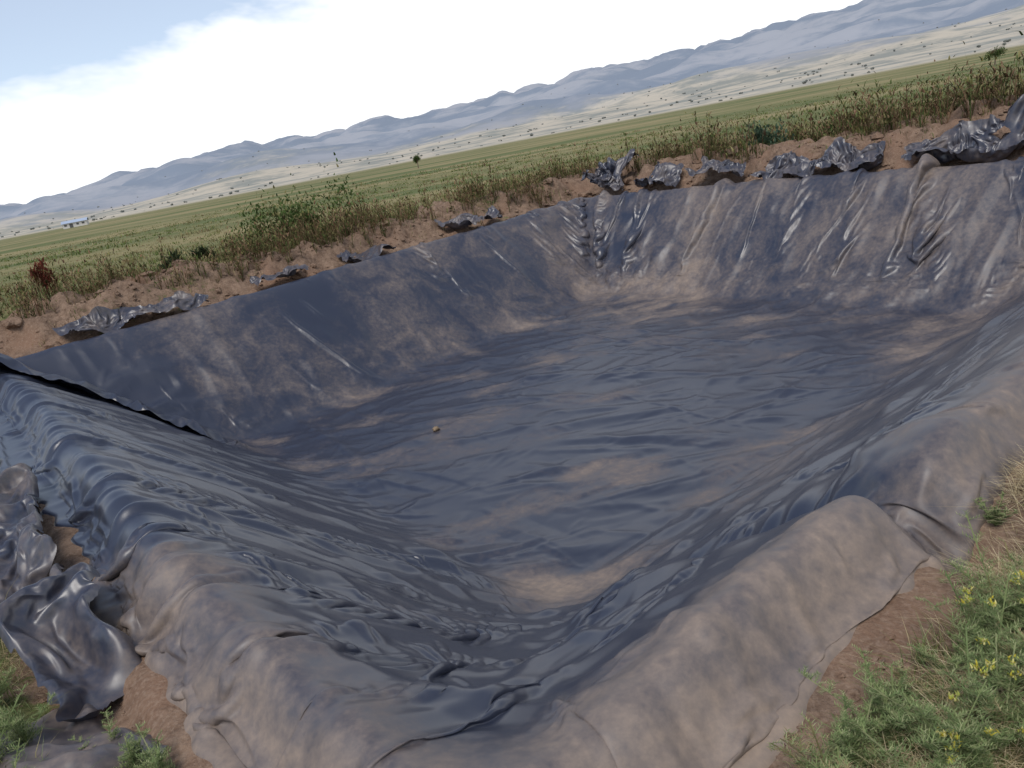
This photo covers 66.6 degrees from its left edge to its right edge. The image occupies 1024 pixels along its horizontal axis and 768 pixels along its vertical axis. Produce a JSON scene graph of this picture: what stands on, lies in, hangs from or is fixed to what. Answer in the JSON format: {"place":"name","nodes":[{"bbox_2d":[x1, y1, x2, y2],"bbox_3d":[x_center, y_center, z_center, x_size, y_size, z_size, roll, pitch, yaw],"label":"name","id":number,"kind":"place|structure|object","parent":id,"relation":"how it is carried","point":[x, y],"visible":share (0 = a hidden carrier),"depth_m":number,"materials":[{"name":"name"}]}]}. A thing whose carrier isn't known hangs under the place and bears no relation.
{"place":"outdoors","nodes":[
{"label":"outdoors","id":0,"kind":"place"},
{"bbox_2d":[0,0,861,204],"label":"sky","id":1,"kind":"structure","parent":0,"point":[91,90],"materials":[{"name":"white"}]},
{"bbox_2d":[0,43,1023,767],"bbox_3d":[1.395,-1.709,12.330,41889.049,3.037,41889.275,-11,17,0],"label":"ground","id":2,"kind":"structure","parent":0,"point":[150,703],"depth_m":16.90,"materials":[{"name":"soil"}]},
{"bbox_2d":[0,463,56,602],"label":"crumpled plastic sheet","id":3,"kind":"object","parent":2,"relation":"on","point":[27,552],"visible":0.94,"depth_m":4.91,"materials":[{"name":"grey plastic"}]},
{"bbox_2d":[15,255,60,297],"bbox_3d":[-8.144,-1.824,13.574,0.784,0.833,0.676,-3,19,23],"label":"red dock plant","id":4,"kind":"object","parent":2,"relation":"on","point":[40,272],"visible":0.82,"depth_m":13.49,"materials":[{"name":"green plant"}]},
{"bbox_2d":[0,562,141,721],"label":"crumpled plastic sheet","id":5,"kind":"object","parent":2,"relation":"on","point":[59,635],"visible":1,"depth_m":3.69,"materials":[{"name":"grey plastic"}]},
{"bbox_2d":[61,217,88,228],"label":"farm shed","id":6,"kind":"structure","parent":2,"relation":"on","point":[75,223],"depth_m":384.85,"materials":[{"name":"white"}]},
{"bbox_2d":[0,703,166,767],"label":"crumpled plastic sheet","id":7,"kind":"object","parent":2,"relation":"on","point":[60,751],"visible":0.66,"depth_m":3.07,"materials":[{"name":"grey plastic"}]},
{"bbox_2d":[0,353,226,442],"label":"plastic liner fold","id":8,"kind":"object","parent":2,"relation":"on","point":[100,393],"visible":0.89,"depth_m":10.96,"materials":[{"name":"grey plastic"}]},
{"bbox_2d":[52,291,208,335],"bbox_3d":[-6.136,-1.192,12.747,2.436,0.420,0.690,-22,20,-32],"label":"crumpled plastic sheet","id":9,"kind":"object","parent":2,"relation":"on","point":[103,319],"visible":1,"depth_m":12.66,"materials":[{"name":"grey plastic"}]},
{"bbox_2d":[151,249,187,271],"bbox_3d":[-7.928,-2.722,18.187,1.169,0.907,1.060,4,23,40],"label":"thistle plant","id":10,"kind":"object","parent":2,"relation":"on","point":[173,255],"visible":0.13,"depth_m":18.10,"materials":[{"name":"green plant"}]},
{"bbox_2d":[183,242,219,261],"bbox_3d":[-7.255,-2.950,18.574,1.074,0.866,1.088,-17,18,-18],"label":"thistle plant","id":11,"kind":"object","parent":2,"relation":"on","point":[200,251],"visible":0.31,"depth_m":18.45,"materials":[{"name":"green plant"}]},
{"bbox_2d":[222,213,285,255],"bbox_3d":[-6.035,-3.465,18.270,1.770,1.580,1.946,7,24,45],"label":"green shrub","id":12,"kind":"object","parent":2,"relation":"on","point":[247,233],"visible":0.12,"depth_m":18.26,"materials":[{"name":"green plant"}]},
{"bbox_2d":[249,264,308,285],"bbox_3d":[-4.321,-2.031,14.439,1.083,0.196,0.582,-24,22,-37],"label":"crumpled plastic sheet","id":13,"kind":"object","parent":2,"relation":"on","point":[286,272],"visible":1,"depth_m":14.35,"materials":[{"name":"grey plastic"}]},
{"bbox_2d":[226,152,372,245],"bbox_3d":[-4.752,-4.175,17.784,2.364,1.866,3.030,-4,18,21],"label":"green shrub","id":14,"kind":"object","parent":2,"relation":"on","point":[293,216],"visible":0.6,"depth_m":17.45,"materials":[{"name":"green plant"}]},
{"bbox_2d":[336,244,396,262],"bbox_3d":[-2.918,-2.656,15.773,0.648,0.274,1.210,7,24,45],"label":"crumpled plastic sheet","id":15,"kind":"object","parent":2,"relation":"on","point":[369,253],"visible":0.93,"depth_m":15.72,"materials":[{"name":"black plastic"}]},
{"bbox_2d":[412,154,421,167],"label":"tree","id":16,"kind":"object","parent":2,"relation":"on","point":[416,158],"visible":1,"depth_m":143.28,"materials":[{"name":"green plant"}]},
{"bbox_2d":[434,205,502,228],"bbox_3d":[-0.850,-3.760,17.648,1.703,0.307,0.783,-23,21,-35],"label":"crumpled plastic sheet","id":17,"kind":"object","parent":2,"relation":"on","point":[463,220],"visible":1,"depth_m":17.60,"materials":[{"name":"black plastic"}]},
{"bbox_2d":[0,9,1021,236],"bbox_3d":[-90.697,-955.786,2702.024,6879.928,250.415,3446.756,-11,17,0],"label":"distant trees","id":18,"kind":"object","parent":2,"relation":"on","point":[690,100],"visible":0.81,"depth_m":1877.33,"materials":[{"name":"green plant"}]},
{"bbox_2d":[0,153,1023,767],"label":"plastic pond liner","id":19,"kind":"object","parent":2,"relation":"on","point":[692,477],"visible":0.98,"depth_m":7.73,"materials":[{"name":"grey plastic"}]},
{"bbox_2d":[432,426,439,431],"bbox_3d":[-1.054,0.624,10.799,0.102,0.080,0.104,-17,18,-19],"label":"stone","id":20,"kind":"object","parent":19,"relation":"on","point":[435,428],"visible":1,"depth_m":10.77,"materials":[{"name":"beige stone"}]},
{"bbox_2d":[0,31,1023,318],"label":"tall dry weeds","id":21,"kind":"object","parent":2,"relation":"on","point":[346,221],"visible":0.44,"depth_m":16.23,"materials":[{"name":"green plant"}]},
{"bbox_2d":[0,491,1023,767],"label":"feathery weeds","id":22,"kind":"object","parent":2,"relation":"on","point":[886,701],"visible":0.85,"depth_m":2.39,"materials":[{"name":"green plant"}]},
{"bbox_2d":[0,102,1023,764],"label":"soil clods","id":23,"kind":"object","parent":2,"relation":"on","point":[300,274],"visible":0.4,"depth_m":14.41,"materials":[{"name":"brown soil"}]},
{"bbox_2d":[0,442,1023,767],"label":"dry straw","id":24,"kind":"object","parent":2,"relation":"on","point":[1014,494],"visible":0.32,"depth_m":2.55,"materials":[{"name":"plant"}]},
{"bbox_2d":[0,500,1023,767],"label":"grass","id":25,"kind":"structure","parent":2,"relation":"on","point":[938,642],"depth_m":2.71,"materials":[{"name":"green plant"}]},
{"bbox_2d":[581,149,638,190],"bbox_3d":[2.446,-5.327,19.581,1.340,0.902,1.108,-2,19,27],"label":"crumpled plastic sheet","id":26,"kind":"object","parent":2,"relation":"on","point":[607,175],"visible":1,"depth_m":19.47,"materials":[{"name":"black plastic"}]},
{"bbox_2d":[634,161,683,187],"bbox_3d":[3.436,-4.924,18.387,1.240,0.593,0.754,6,24,43],"label":"crumpled plastic sheet","id":27,"kind":"object","parent":2,"relation":"on","point":[667,174],"visible":1,"depth_m":18.39,"materials":[{"name":"black plastic"}]},
{"bbox_2d":[685,155,746,176],"bbox_3d":[4.532,-4.778,17.153,0.711,0.540,1.339,-23,21,-35],"label":"crumpled plastic sheet","id":28,"kind":"object","parent":2,"relation":"on","point":[737,169],"visible":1,"depth_m":17.16,"materials":[{"name":"black plastic"}]},
{"bbox_2d":[740,116,794,145],"bbox_3d":[6.142,-6.159,19.253,1.469,0.794,1.565,-11,17,0],"label":"blue green shrub","id":29,"kind":"object","parent":2,"relation":"on","point":[759,134],"visible":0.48,"depth_m":18.99,"materials":[{"name":"green plant"}]},
{"bbox_2d":[748,137,884,178],"bbox_3d":[5.951,-4.394,15.222,0.813,0.687,2.643,-24,21,-36],"label":"crumpled plastic sheet","id":30,"kind":"object","parent":2,"relation":"on","point":[840,153],"visible":0.96,"depth_m":14.99,"materials":[{"name":"black plastic"}]},
{"bbox_2d":[796,97,859,141],"bbox_3d":[8.389,-6.547,19.786,1.813,1.343,2.652,-16,18,-17],"label":"green shrub","id":31,"kind":"object","parent":2,"relation":"on","point":[829,128],"visible":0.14,"depth_m":20.05,"materials":[{"name":"green plant"}]},
{"bbox_2d":[858,59,956,118],"bbox_3d":[10.138,-7.144,19.778,2.852,1.861,2.226,-11,17,0],"label":"green shrub","id":32,"kind":"object","parent":2,"relation":"on","point":[911,92],"visible":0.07,"depth_m":19.82,"materials":[{"name":"green plant"}]},
{"bbox_2d":[901,94,1023,163],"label":"crumpled plastic sheet","id":33,"kind":"object","parent":2,"relation":"on","point":[973,141],"visible":0.98,"depth_m":13.01,"materials":[{"name":"black plastic"}]},
{"bbox_2d":[915,562,1023,767],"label":"flowering weed foliage","id":34,"kind":"object","parent":2,"relation":"on","point":[978,750],"visible":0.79,"depth_m":2.36,"materials":[{"name":"green plant"}]},
{"bbox_2d":[936,569,1023,763],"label":"yellow weed flowers","id":35,"kind":"object","parent":34,"relation":"attached to","point":[951,696],"visible":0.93,"depth_m":2.30,"materials":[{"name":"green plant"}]},
{"bbox_2d":[984,44,1007,64],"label":"tree","id":36,"kind":"object","parent":2,"relation":"on","point":[997,52],"visible":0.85,"depth_m":84.10,"materials":[{"name":"green plant"}]},
{"bbox_2d":[0,0,1023,237],"bbox_3d":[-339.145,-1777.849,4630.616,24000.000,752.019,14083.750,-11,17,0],"label":"mountain range","id":37,"kind":"structure","parent":0,"point":[750,61],"depth_m":3262.62,"materials":[{"name":"grey stone"}]},
{"bbox_2d":[0,58,1023,347],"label":"field grass","id":38,"kind":"structure","parent":0,"point":[154,260],"depth_m":45.89,"materials":[{"name":"green plant"}]}
]}

